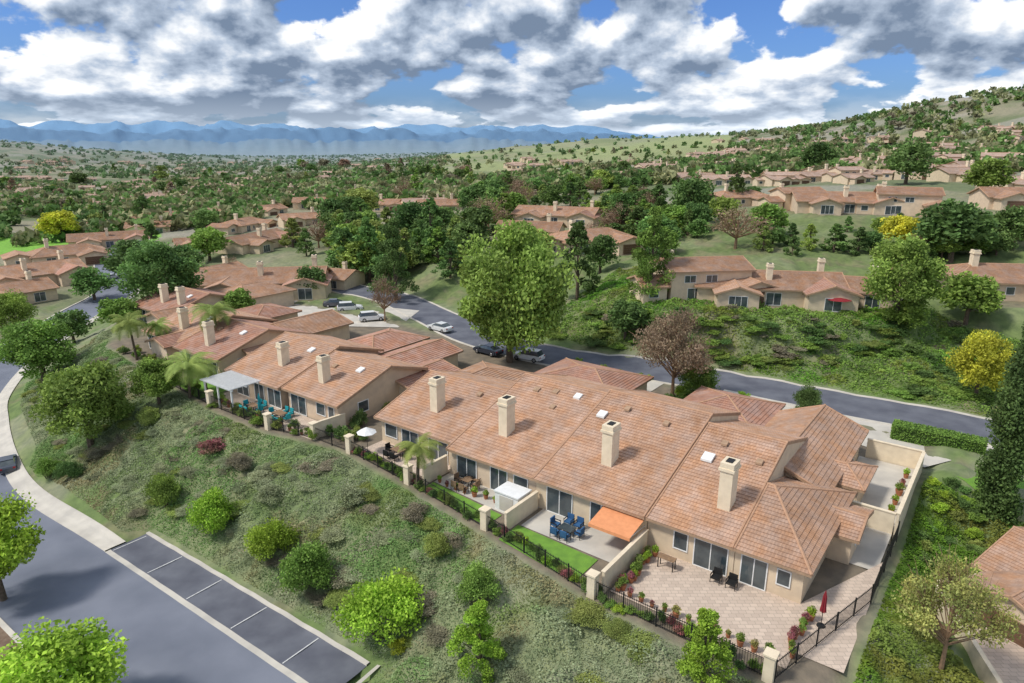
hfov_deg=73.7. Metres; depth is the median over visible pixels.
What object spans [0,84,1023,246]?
woodland
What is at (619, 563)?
garden wall
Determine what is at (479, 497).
patio
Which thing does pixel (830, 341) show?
bank shrub
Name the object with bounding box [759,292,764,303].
garage door
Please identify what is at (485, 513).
pillar
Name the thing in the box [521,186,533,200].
leafy tree
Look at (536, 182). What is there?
leafy tree
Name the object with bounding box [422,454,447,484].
garden wall
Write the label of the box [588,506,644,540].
awning
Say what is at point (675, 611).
potted plant
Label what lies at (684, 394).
garden shrub
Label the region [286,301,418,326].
parking court
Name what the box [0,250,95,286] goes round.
tile roof house
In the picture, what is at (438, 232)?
pine tree
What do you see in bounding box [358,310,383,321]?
parked car
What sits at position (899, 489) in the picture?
potted plant
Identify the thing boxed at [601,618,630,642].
shrub
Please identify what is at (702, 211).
leafy tree
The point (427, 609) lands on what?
shrub
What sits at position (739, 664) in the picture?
garden shrub
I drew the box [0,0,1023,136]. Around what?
sky
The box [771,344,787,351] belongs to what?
bank shrub
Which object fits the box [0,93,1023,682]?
ground
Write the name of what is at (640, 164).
tile roof house
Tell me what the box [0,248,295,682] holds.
street
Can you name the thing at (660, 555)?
patio table
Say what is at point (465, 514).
garden shrub
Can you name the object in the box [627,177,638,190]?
pine tree
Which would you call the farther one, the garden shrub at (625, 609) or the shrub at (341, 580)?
the shrub at (341, 580)
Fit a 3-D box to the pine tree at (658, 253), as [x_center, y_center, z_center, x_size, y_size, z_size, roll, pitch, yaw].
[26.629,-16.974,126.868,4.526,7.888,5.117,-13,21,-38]
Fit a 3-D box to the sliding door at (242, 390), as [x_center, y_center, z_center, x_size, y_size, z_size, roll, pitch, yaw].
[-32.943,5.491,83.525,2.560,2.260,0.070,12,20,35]
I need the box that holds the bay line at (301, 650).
[283,638,318,662]
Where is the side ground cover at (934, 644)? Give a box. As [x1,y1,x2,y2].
[853,479,1023,682]
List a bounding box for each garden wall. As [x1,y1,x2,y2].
[317,413,345,437]
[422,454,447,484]
[504,490,538,528]
[601,528,648,592]
[852,500,895,543]
[865,438,924,468]
[892,451,925,544]
[935,585,1002,682]
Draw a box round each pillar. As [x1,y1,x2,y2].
[204,389,213,406]
[262,412,271,430]
[308,421,318,439]
[343,433,353,454]
[402,463,413,485]
[478,505,491,530]
[585,568,600,599]
[761,646,779,682]
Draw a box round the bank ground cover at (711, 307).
[545,266,1020,415]
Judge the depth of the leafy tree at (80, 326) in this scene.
125.83 m
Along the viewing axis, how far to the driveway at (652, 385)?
87.01 m
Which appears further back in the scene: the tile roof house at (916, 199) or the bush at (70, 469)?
the tile roof house at (916, 199)
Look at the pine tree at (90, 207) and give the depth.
348.53 m
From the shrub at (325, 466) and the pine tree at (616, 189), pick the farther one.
the pine tree at (616, 189)
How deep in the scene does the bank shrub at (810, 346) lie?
91.87 m
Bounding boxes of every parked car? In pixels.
[0,454,17,473]
[107,274,118,278]
[323,298,342,307]
[337,301,362,310]
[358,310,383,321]
[427,321,453,332]
[473,343,503,356]
[513,347,544,362]
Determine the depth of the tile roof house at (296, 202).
363.59 m
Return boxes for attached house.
[135,281,296,323]
[141,303,301,361]
[172,309,353,373]
[224,327,429,408]
[281,338,462,424]
[373,360,532,464]
[446,357,653,492]
[532,385,785,540]
[645,404,878,603]
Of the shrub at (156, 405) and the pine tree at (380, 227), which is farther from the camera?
the pine tree at (380, 227)
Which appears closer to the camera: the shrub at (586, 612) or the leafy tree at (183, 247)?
the shrub at (586, 612)
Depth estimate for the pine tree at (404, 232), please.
167.84 m
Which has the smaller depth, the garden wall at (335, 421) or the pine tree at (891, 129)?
the garden wall at (335, 421)
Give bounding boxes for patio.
[205,391,316,438]
[364,440,449,475]
[434,473,538,513]
[522,509,630,561]
[610,548,815,668]
[796,562,882,672]
[849,456,914,568]
[967,619,1023,682]
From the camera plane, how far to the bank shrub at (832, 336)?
92.53 m
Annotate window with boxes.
[33,292,46,301]
[106,241,113,247]
[263,244,269,251]
[298,288,312,299]
[316,402,325,416]
[327,406,334,416]
[331,281,336,288]
[357,399,368,411]
[385,423,397,439]
[513,474,527,487]
[649,290,658,297]
[672,531,688,552]
[684,275,696,282]
[687,288,696,300]
[706,275,717,282]
[728,296,747,308]
[765,292,781,305]
[775,567,791,588]
[820,205,833,213]
[824,298,841,311]
[844,204,855,212]
[861,205,867,210]
[864,296,879,308]
[884,206,893,214]
[893,206,901,213]
[905,197,914,202]
[1005,287,1015,294]
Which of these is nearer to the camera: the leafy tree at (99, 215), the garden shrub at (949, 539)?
the garden shrub at (949, 539)
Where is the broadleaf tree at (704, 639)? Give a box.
[675,607,737,682]
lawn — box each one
[177,377,226,398]
[426,482,500,521]
[499,525,597,581]
[957,470,1023,528]
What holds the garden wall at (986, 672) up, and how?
on the ground at (248, 141)
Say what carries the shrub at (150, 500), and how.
on the ground at (248, 141)
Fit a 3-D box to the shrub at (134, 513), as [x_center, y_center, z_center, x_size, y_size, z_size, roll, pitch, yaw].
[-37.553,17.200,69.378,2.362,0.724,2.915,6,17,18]
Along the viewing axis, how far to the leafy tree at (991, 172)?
166.42 m
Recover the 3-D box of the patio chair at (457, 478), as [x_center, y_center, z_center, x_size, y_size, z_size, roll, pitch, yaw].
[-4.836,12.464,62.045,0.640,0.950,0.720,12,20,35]
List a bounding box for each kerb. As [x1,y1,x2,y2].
[0,248,107,677]
[0,297,126,550]
[146,532,369,665]
[331,291,990,445]
[356,665,379,682]
[360,284,991,419]
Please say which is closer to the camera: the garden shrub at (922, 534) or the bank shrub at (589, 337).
the garden shrub at (922, 534)
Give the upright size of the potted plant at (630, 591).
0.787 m
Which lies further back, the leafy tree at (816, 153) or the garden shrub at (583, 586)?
the leafy tree at (816, 153)
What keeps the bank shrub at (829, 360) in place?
on the ground at (248, 141)
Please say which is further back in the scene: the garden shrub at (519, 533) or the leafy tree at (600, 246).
the leafy tree at (600, 246)
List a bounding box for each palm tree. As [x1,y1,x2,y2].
[108,310,146,359]
[140,317,174,337]
[159,349,216,398]
[186,358,221,389]
[187,301,238,332]
[394,432,441,488]
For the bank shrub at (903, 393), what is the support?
on the ground at (248, 141)
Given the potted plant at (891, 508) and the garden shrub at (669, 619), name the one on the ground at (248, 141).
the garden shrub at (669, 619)
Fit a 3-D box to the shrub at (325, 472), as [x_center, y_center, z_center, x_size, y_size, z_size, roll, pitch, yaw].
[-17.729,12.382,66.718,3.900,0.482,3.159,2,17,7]
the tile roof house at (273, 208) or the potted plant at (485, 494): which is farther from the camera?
the tile roof house at (273, 208)
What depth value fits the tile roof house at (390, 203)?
311.06 m
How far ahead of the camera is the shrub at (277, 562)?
58.37 m
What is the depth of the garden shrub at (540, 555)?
50.75 m
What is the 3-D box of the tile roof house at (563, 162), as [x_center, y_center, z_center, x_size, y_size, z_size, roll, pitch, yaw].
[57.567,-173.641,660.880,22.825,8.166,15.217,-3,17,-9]
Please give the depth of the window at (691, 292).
103.23 m
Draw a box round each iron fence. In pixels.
[176,381,206,402]
[211,395,263,426]
[270,419,308,436]
[315,427,344,448]
[351,442,403,479]
[410,472,479,523]
[488,517,586,587]
[596,582,763,674]
[774,585,873,681]
[871,521,899,600]
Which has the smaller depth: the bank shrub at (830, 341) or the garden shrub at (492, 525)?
the garden shrub at (492, 525)
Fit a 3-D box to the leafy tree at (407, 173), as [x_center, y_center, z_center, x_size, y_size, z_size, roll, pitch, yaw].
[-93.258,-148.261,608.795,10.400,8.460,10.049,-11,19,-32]
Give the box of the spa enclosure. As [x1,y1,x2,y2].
[494,481,531,511]
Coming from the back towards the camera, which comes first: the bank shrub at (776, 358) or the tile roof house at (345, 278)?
the tile roof house at (345, 278)
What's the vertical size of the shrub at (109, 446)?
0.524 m
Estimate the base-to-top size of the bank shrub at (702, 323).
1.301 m
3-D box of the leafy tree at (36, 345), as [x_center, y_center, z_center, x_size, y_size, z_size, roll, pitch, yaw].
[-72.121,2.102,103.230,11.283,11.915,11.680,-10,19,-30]
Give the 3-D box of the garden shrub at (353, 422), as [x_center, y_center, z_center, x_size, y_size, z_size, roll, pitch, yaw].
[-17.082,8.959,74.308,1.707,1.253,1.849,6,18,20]
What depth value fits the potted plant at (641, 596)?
46.05 m
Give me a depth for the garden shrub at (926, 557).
54.23 m
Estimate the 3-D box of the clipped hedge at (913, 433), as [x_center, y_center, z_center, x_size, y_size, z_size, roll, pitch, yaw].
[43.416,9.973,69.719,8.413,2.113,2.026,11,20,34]
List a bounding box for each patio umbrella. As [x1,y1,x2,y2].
[258,393,261,413]
[357,427,375,451]
[816,591,826,628]
[828,298,850,301]
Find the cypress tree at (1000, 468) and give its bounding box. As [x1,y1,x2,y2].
[971,321,1023,525]
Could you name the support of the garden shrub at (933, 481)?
on the ground at (248, 141)
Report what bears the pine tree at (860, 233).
on the ground at (248, 141)
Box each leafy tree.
[0,176,11,182]
[0,288,38,330]
[0,315,76,385]
[0,489,45,601]
[0,616,129,682]
[9,199,23,204]
[28,359,140,447]
[32,209,80,241]
[43,185,55,192]
[49,308,95,342]
[52,188,64,193]
[56,197,76,206]
[65,191,82,199]
[68,266,115,299]
[69,172,88,182]
[78,213,96,220]
[86,212,105,219]
[92,297,141,323]
[99,239,145,283]
[112,238,207,301]
[127,354,182,403]
[154,170,169,178]
[155,165,167,170]
[155,181,165,190]
[173,179,187,186]
[173,244,205,262]
[173,251,199,264]
[187,226,233,261]
[189,208,219,227]
[222,287,255,308]
[273,166,284,172]
[294,265,327,288]
[296,159,304,166]
[299,161,308,167]
[305,164,317,169]
[314,196,349,224]
[316,158,330,166]
[317,211,334,237]
[328,222,358,250]
[330,211,361,231]
[334,196,363,211]
[334,234,384,272]
[337,159,350,166]
[337,187,383,209]
[352,218,382,232]
[355,210,379,220]
[365,231,399,254]
[371,170,379,176]
[371,253,408,281]
[385,173,396,179]
[390,200,436,232]
[397,247,419,270]
[401,240,424,267]
[404,170,412,175]
[410,166,423,174]
[420,163,431,174]
[437,206,459,226]
[443,207,491,236]
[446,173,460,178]
[450,220,491,256]
[452,168,468,176]
[455,185,483,210]
[457,218,581,362]
[459,164,472,170]
[460,183,499,199]
[472,197,486,207]
[481,185,501,197]
[482,197,508,218]
[487,178,507,187]
[508,191,527,208]
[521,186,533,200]
[523,178,541,192]
[531,229,557,247]
[537,184,563,203]
[558,174,582,190]
[566,173,584,180]
[580,234,620,273]
[584,176,608,192]
[586,200,602,208]
[592,168,614,184]
[600,195,608,209]
[604,297,650,339]
[605,192,637,210]
[616,160,631,170]
[625,208,650,232]
[634,214,685,239]
[635,189,662,205]
[640,226,680,251]
[660,204,671,213]
[661,205,692,226]
[667,176,716,208]
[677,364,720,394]
[681,200,716,223]
[685,219,711,237]
[708,195,741,221]
[745,186,761,192]
[749,202,790,228]
[760,228,787,243]
[762,153,780,162]
[768,224,785,233]
[799,141,840,167]
[860,232,956,323]
[863,230,884,249]
[869,217,886,232]
[877,214,919,239]
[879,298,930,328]
[883,140,935,184]
[886,112,895,117]
[888,120,898,128]
[894,121,903,128]
[910,198,1000,263]
[913,121,923,129]
[920,122,933,129]
[924,242,937,257]
[929,234,962,259]
[933,271,1005,324]
[942,329,1015,396]
[958,240,991,253]
[960,157,1018,187]
[984,232,1019,255]
[993,203,1023,249]
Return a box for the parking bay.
[110,534,365,682]
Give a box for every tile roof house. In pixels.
[0,238,109,265]
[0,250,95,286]
[0,270,59,303]
[12,174,31,179]
[14,165,33,169]
[14,185,42,190]
[19,159,34,163]
[28,174,51,178]
[45,159,58,164]
[66,224,149,247]
[78,183,95,190]
[123,216,171,232]
[130,192,162,198]
[142,208,176,215]
[172,237,204,252]
[194,256,246,274]
[195,254,332,300]
[206,213,277,235]
[211,223,297,254]
[252,200,287,216]
[276,207,320,227]
[291,193,337,209]
[315,173,330,178]
[329,261,366,289]
[372,194,401,211]
[400,194,442,202]
[416,193,461,210]
[492,213,566,240]
[503,160,526,167]
[506,161,525,170]
[511,200,603,227]
[520,155,532,161]
[526,157,537,163]
[529,162,549,166]
[545,219,642,255]
[559,158,583,165]
[626,249,778,304]
[634,160,661,166]
[645,161,677,167]
[676,169,714,182]
[686,150,705,156]
[694,258,863,313]
[699,170,752,186]
[709,183,769,206]
[711,137,725,142]
[726,146,747,151]
[738,136,749,140]
[752,169,802,185]
[756,183,825,210]
[759,169,798,185]
[778,170,811,183]
[782,167,821,181]
[790,184,905,215]
[802,265,899,308]
[805,164,828,170]
[821,164,872,181]
[832,134,858,142]
[832,169,875,184]
[842,158,862,162]
[845,153,882,160]
[855,181,945,215]
[859,166,893,179]
[866,133,891,142]
[882,164,933,179]
[899,249,1023,300]
[912,127,931,137]
[926,163,1016,181]
[932,141,958,149]
[934,144,960,150]
[935,152,961,158]
[935,160,974,167]
[941,154,965,160]
[948,157,994,163]
[962,526,1023,647]
[966,187,1023,209]
[974,171,1023,188]
[977,123,1004,131]
[980,149,1020,158]
[994,128,1021,134]
[995,122,1021,132]
[1008,132,1023,143]
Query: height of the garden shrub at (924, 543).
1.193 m
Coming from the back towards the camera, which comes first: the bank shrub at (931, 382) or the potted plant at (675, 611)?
the bank shrub at (931, 382)
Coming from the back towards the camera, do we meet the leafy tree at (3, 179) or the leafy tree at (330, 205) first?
the leafy tree at (3, 179)
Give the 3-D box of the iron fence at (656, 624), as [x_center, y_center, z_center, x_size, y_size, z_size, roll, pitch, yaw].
[10.180,18.044,43.088,12.087,1.850,0.080,13,21,37]
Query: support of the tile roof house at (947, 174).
on the ground at (248, 141)
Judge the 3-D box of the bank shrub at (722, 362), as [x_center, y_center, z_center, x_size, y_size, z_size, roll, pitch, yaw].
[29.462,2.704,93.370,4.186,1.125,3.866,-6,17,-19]
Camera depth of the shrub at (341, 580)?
54.58 m
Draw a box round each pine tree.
[6,178,16,189]
[61,197,82,210]
[88,204,95,211]
[100,205,108,214]
[131,200,141,210]
[134,196,149,210]
[141,223,160,242]
[165,181,174,193]
[193,222,203,234]
[200,171,208,178]
[278,217,303,247]
[288,224,299,245]
[294,228,316,256]
[320,227,330,246]
[323,218,332,241]
[324,227,343,265]
[324,227,357,269]
[325,209,342,242]
[327,213,349,243]
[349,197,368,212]
[349,216,383,281]
[362,202,372,211]
[367,217,418,299]
[376,225,382,235]
[380,207,395,227]
[385,164,392,174]
[398,167,405,177]
[399,227,412,244]
[400,211,416,237]
[407,174,423,188]
[408,214,426,245]
[408,227,425,259]
[409,197,449,257]
[421,226,450,262]
[430,240,466,277]
[434,164,442,178]
[436,208,451,235]
[442,215,461,252]
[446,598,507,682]
[447,245,472,271]
[463,166,469,176]
[467,171,477,183]
[477,205,501,235]
[491,192,513,223]
[503,185,510,192]
[504,171,513,190]
[529,196,541,204]
[534,184,545,201]
[542,191,559,205]
[556,220,600,299]
[561,173,575,200]
[562,182,580,205]
[563,163,569,169]
[569,181,592,203]
[580,192,591,206]
[582,169,592,189]
[597,212,609,227]
[600,184,623,214]
[609,204,631,232]
[613,175,625,192]
[622,205,645,236]
[625,185,639,197]
[626,206,675,296]
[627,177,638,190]
[629,187,638,198]
[637,177,649,189]
[639,199,646,206]
[644,203,650,209]
[645,241,663,260]
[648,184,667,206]
[654,197,662,206]
[669,215,683,232]
[682,209,694,235]
[722,207,740,229]
[728,161,749,192]
[749,203,775,233]
[751,226,775,251]
[783,223,799,244]
[783,235,802,255]
[799,223,818,250]
[818,223,848,251]
[832,238,847,250]
[843,216,853,231]
[847,227,871,255]
[886,125,895,132]
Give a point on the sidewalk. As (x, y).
(25, 482)
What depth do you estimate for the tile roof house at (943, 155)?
329.94 m
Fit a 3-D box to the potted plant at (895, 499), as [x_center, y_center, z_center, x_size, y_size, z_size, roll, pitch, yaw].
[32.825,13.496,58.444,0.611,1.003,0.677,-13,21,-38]
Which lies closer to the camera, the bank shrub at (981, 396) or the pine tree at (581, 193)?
the bank shrub at (981, 396)
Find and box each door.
[85,256,103,264]
[138,308,146,322]
[237,385,249,396]
[254,383,264,399]
[267,387,281,408]
[290,393,306,416]
[401,428,418,452]
[428,437,448,464]
[457,455,476,482]
[490,466,507,489]
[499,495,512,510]
[546,486,572,517]
[589,501,602,521]
[623,244,640,254]
[692,538,728,576]
[738,554,768,590]
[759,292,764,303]
[857,179,863,183]
[975,607,1023,647]
[1007,201,1023,209]
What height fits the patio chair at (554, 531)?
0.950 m
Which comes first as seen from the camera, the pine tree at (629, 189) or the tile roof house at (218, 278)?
the tile roof house at (218, 278)
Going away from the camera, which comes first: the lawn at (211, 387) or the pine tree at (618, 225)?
the lawn at (211, 387)
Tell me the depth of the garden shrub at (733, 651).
41.00 m
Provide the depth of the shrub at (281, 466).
67.56 m
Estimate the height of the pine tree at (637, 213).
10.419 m
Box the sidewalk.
[0,239,149,549]
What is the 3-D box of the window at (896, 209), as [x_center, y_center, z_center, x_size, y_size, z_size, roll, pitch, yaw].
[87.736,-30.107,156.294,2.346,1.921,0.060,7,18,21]
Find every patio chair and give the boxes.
[243,399,250,406]
[255,405,263,411]
[261,400,267,408]
[268,407,276,413]
[282,413,291,420]
[286,407,293,414]
[383,449,388,457]
[385,442,394,451]
[389,452,398,462]
[450,480,457,491]
[454,472,463,482]
[458,483,468,494]
[470,480,479,489]
[550,515,560,526]
[550,526,560,535]
[559,530,570,542]
[563,512,574,524]
[573,516,583,527]
[573,526,584,540]
[710,566,722,583]
[725,572,738,591]
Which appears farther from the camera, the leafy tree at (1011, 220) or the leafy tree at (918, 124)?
the leafy tree at (918, 124)
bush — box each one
[33,456,62,478]
[51,459,84,478]
[108,397,136,419]
[134,405,160,425]
[141,471,180,506]
[185,486,239,534]
[223,451,252,471]
[243,516,300,560]
[252,482,284,505]
[277,539,338,593]
[331,567,426,645]
[333,483,370,507]
[399,501,428,522]
[422,529,452,558]
[453,559,501,604]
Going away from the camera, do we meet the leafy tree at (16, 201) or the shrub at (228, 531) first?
the shrub at (228, 531)
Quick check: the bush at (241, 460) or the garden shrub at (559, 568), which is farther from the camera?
the bush at (241, 460)
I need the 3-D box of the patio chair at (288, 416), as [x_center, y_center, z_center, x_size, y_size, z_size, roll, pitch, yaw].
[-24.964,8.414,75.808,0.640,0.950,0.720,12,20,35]
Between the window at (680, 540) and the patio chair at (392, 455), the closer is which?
the window at (680, 540)
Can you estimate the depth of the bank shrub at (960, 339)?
93.67 m
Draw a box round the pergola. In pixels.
[200,370,260,407]
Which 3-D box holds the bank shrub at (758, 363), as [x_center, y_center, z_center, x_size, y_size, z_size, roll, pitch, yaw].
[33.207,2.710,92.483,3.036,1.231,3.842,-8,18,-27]
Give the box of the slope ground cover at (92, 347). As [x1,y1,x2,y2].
[20,327,751,682]
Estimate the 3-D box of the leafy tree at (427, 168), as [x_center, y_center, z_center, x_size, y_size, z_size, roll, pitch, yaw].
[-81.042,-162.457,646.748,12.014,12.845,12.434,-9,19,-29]
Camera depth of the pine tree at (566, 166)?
427.86 m
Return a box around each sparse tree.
[297,220,326,247]
[368,272,403,321]
[390,176,412,194]
[464,192,512,231]
[504,180,538,197]
[504,188,531,203]
[512,178,526,186]
[584,177,602,194]
[584,222,612,227]
[596,206,625,228]
[597,201,632,224]
[629,296,716,396]
[634,187,659,204]
[705,202,777,248]
[890,542,1023,670]
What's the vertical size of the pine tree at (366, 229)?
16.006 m
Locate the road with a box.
[332,285,1001,442]
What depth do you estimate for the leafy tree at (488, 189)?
241.78 m
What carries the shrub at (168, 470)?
on the ground at (248, 141)
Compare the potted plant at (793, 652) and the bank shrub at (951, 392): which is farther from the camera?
the bank shrub at (951, 392)
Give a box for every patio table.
[246,402,257,409]
[272,410,286,416]
[390,446,405,458]
[461,476,472,485]
[558,523,576,532]
[657,552,676,572]
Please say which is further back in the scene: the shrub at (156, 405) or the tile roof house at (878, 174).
the tile roof house at (878, 174)
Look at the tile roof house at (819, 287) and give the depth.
100.55 m
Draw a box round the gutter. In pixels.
[105,550,307,682]
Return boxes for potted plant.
[470,485,477,496]
[483,489,488,499]
[615,581,620,591]
[619,576,628,590]
[627,570,635,583]
[627,587,633,596]
[630,562,639,571]
[632,569,639,580]
[635,555,643,563]
[635,561,642,575]
[637,591,645,601]
[643,545,651,551]
[643,550,651,562]
[651,544,660,556]
[661,602,667,611]
[671,605,681,617]
[686,614,691,622]
[725,629,731,638]
[736,631,745,646]
[749,638,758,652]
[763,642,775,649]
[786,630,797,640]
[788,640,795,648]
[788,646,796,658]
[791,625,800,639]
[798,617,807,625]
[798,623,806,635]
[801,612,810,622]
[804,605,817,621]
[887,503,896,511]
[890,494,899,504]
[895,482,905,495]
[903,468,910,478]
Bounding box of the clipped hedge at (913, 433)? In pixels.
[890,419,987,454]
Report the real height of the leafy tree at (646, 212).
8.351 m
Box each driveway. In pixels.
[647,381,663,391]
[723,389,798,409]
[845,415,996,466]
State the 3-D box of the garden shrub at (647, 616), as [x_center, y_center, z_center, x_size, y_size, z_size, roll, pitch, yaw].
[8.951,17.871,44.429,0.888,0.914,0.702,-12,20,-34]
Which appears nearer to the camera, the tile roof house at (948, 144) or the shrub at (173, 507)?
the shrub at (173, 507)
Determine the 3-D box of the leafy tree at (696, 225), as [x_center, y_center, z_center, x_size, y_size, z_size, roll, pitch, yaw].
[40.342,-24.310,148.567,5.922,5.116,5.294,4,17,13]
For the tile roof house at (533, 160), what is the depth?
766.46 m
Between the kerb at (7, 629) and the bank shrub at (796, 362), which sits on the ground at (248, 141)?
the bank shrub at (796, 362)
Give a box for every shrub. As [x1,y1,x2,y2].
[19,390,36,395]
[29,395,39,401]
[51,438,68,444]
[53,443,66,449]
[64,445,85,455]
[76,453,100,459]
[78,449,92,458]
[82,446,107,458]
[84,472,103,479]
[92,356,107,362]
[96,424,109,430]
[101,442,117,451]
[106,357,121,364]
[111,482,131,493]
[117,419,137,427]
[117,473,139,484]
[118,347,130,353]
[118,419,139,428]
[126,505,149,517]
[130,429,149,439]
[132,344,141,351]
[136,447,146,455]
[145,497,157,505]
[147,353,157,359]
[148,429,158,435]
[149,402,161,409]
[149,461,167,474]
[159,399,168,406]
[162,407,182,416]
[162,454,179,460]
[165,465,173,474]
[165,504,181,517]
[170,428,183,436]
[170,437,187,446]
[170,467,179,474]
[175,503,192,516]
[177,466,195,478]
[181,416,190,422]
[187,436,209,446]
[191,420,203,428]
[193,388,201,396]
[193,488,209,498]
[194,382,201,388]
[194,468,212,475]
[195,437,225,454]
[196,425,215,432]
[198,420,215,430]
[205,401,218,407]
[211,430,227,437]
[213,392,225,398]
[213,456,229,465]
[216,469,230,474]
[219,427,230,435]
[219,463,255,470]
[225,528,233,537]
[226,499,251,516]
[231,481,246,491]
[235,407,248,415]
[242,556,255,564]
[247,469,271,481]
[249,415,263,425]
[250,477,273,490]
[254,465,265,472]
[261,460,275,470]
[263,556,275,566]
[269,471,279,476]
[269,552,290,568]
[270,419,281,428]
[270,461,291,473]
[286,473,299,480]
[290,418,299,427]
[290,429,297,434]
[291,481,319,491]
[292,460,318,473]
[302,524,320,538]
[302,579,332,594]
[303,525,325,540]
[304,589,333,606]
[307,428,318,439]
[310,468,327,474]
[317,457,341,470]
[319,522,347,542]
[322,588,353,607]
[325,423,332,435]
[329,565,357,588]
[334,425,350,438]
[334,509,344,516]
[335,563,367,582]
[348,418,363,428]
[350,408,368,424]
[351,425,360,439]
[353,447,360,454]
[355,481,381,500]
[358,435,368,439]
[359,503,380,515]
[369,451,376,459]
[370,529,395,544]
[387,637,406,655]
[393,529,419,542]
[394,467,402,473]
[395,566,413,578]
[398,632,412,647]
[405,573,421,588]
[405,676,426,682]
[409,547,428,563]
[411,589,438,617]
[413,480,424,488]
[413,515,442,529]
[418,485,427,491]
[422,617,451,647]
[427,489,436,496]
[439,491,451,498]
[442,495,454,503]
[443,531,463,549]
[452,570,465,582]
[462,511,471,519]
[474,510,479,517]
[488,520,497,528]
[492,527,500,536]
[502,664,532,682]
[503,532,512,541]
[512,530,523,541]
[531,543,542,552]
[535,550,546,559]
[540,555,551,564]
[547,333,566,338]
[551,558,560,566]
[551,606,575,626]
[557,564,565,571]
[558,567,573,578]
[563,596,611,628]
[569,573,579,582]
[574,669,607,682]
[581,314,594,318]
[581,578,586,592]
[583,306,595,310]
[584,335,593,340]
[584,338,607,346]
[586,309,604,314]
[590,321,602,327]
[591,333,601,338]
[593,325,606,330]
[597,591,607,602]
[598,332,607,337]
[599,322,611,328]
[599,329,613,333]
[601,314,610,320]
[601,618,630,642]
[603,599,617,608]
[608,342,627,349]
[610,602,625,614]
[610,663,639,682]
[615,627,667,666]
[622,604,637,613]
[642,610,654,620]
[649,311,662,318]
[657,609,666,622]
[666,612,676,625]
[671,622,684,634]
[674,306,688,312]
[674,386,684,395]
[678,391,689,397]
[682,619,696,636]
[687,320,710,326]
[690,314,705,319]
[701,348,725,354]
[702,339,720,345]
[704,319,723,325]
[704,330,720,334]
[712,353,731,360]
[713,337,731,343]
[715,355,738,360]
[715,359,741,365]
[717,314,737,320]
[723,304,741,309]
[724,358,740,363]
[730,644,736,658]
[733,659,745,669]
[739,314,756,319]
[739,356,762,362]
[743,326,767,332]
[746,356,765,366]
[746,658,759,668]
[752,353,763,358]
[756,356,775,362]
[762,321,779,328]
[762,356,787,362]
[769,352,802,358]
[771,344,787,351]
[773,309,796,315]
[773,333,791,338]
[778,356,806,363]
[782,364,793,370]
[786,360,805,364]
[787,346,806,350]
[792,382,822,406]
[795,342,821,349]
[799,325,815,331]
[802,314,820,320]
[805,335,829,344]
[806,338,839,345]
[812,328,828,336]
[813,322,825,326]
[818,354,835,359]
[822,333,839,338]
[823,328,834,335]
[824,355,840,363]
[828,354,851,363]
[838,333,847,339]
[839,343,861,347]
[846,343,870,351]
[851,319,861,325]
[851,348,877,355]
[851,367,874,372]
[853,312,874,318]
[855,324,879,328]
[860,340,889,346]
[869,343,887,348]
[876,327,899,334]
[879,323,906,332]
[880,330,909,335]
[880,338,892,344]
[880,347,901,355]
[885,387,920,399]
[891,335,902,339]
[893,338,903,342]
[894,323,912,330]
[894,344,922,351]
[900,362,916,369]
[902,384,940,396]
[905,622,924,640]
[907,375,933,384]
[909,361,924,369]
[911,369,937,377]
[911,529,927,539]
[912,550,934,566]
[913,539,932,550]
[921,351,939,358]
[921,353,945,362]
[921,394,934,399]
[924,379,939,385]
[925,476,941,485]
[925,528,938,541]
[927,499,949,513]
[930,363,957,373]
[931,525,940,533]
[933,521,945,532]
[936,544,950,554]
[937,385,950,393]
[938,330,964,337]
[938,374,965,386]
[938,490,949,498]
[939,535,955,543]
[941,371,956,376]
[942,384,965,395]
[942,476,960,487]
[947,320,964,326]
[947,389,958,396]
[948,508,967,520]
[949,335,966,342]
[955,389,994,402]
[956,485,971,493]
[958,496,973,508]
[961,495,974,503]
[964,527,984,539]
[964,543,985,554]
[965,497,980,508]
[965,507,980,515]
[966,512,987,521]
[968,539,985,548]
[979,388,998,394]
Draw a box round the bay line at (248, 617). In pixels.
[231,607,266,627]
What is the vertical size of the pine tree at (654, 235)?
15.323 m
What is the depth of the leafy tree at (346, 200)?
270.92 m
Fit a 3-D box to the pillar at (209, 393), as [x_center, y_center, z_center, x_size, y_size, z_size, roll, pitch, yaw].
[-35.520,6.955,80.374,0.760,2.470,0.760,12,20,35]
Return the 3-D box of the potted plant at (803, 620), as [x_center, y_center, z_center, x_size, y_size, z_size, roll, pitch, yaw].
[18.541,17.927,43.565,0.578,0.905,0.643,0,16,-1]
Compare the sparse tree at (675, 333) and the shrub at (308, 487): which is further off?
the sparse tree at (675, 333)
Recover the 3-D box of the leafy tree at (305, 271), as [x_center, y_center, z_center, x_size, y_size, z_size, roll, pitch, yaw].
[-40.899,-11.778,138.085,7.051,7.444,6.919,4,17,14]
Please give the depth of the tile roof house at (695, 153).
600.03 m
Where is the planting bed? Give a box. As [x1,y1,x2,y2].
[0,627,16,666]
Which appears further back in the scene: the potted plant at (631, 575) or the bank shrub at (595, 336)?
the bank shrub at (595, 336)
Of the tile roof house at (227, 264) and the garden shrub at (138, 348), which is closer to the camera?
the garden shrub at (138, 348)
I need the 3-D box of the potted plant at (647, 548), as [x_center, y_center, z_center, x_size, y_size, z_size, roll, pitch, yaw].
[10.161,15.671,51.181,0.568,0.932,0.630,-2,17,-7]
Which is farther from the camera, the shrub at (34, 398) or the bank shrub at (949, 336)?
the shrub at (34, 398)
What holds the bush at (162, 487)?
on the ground at (248, 141)

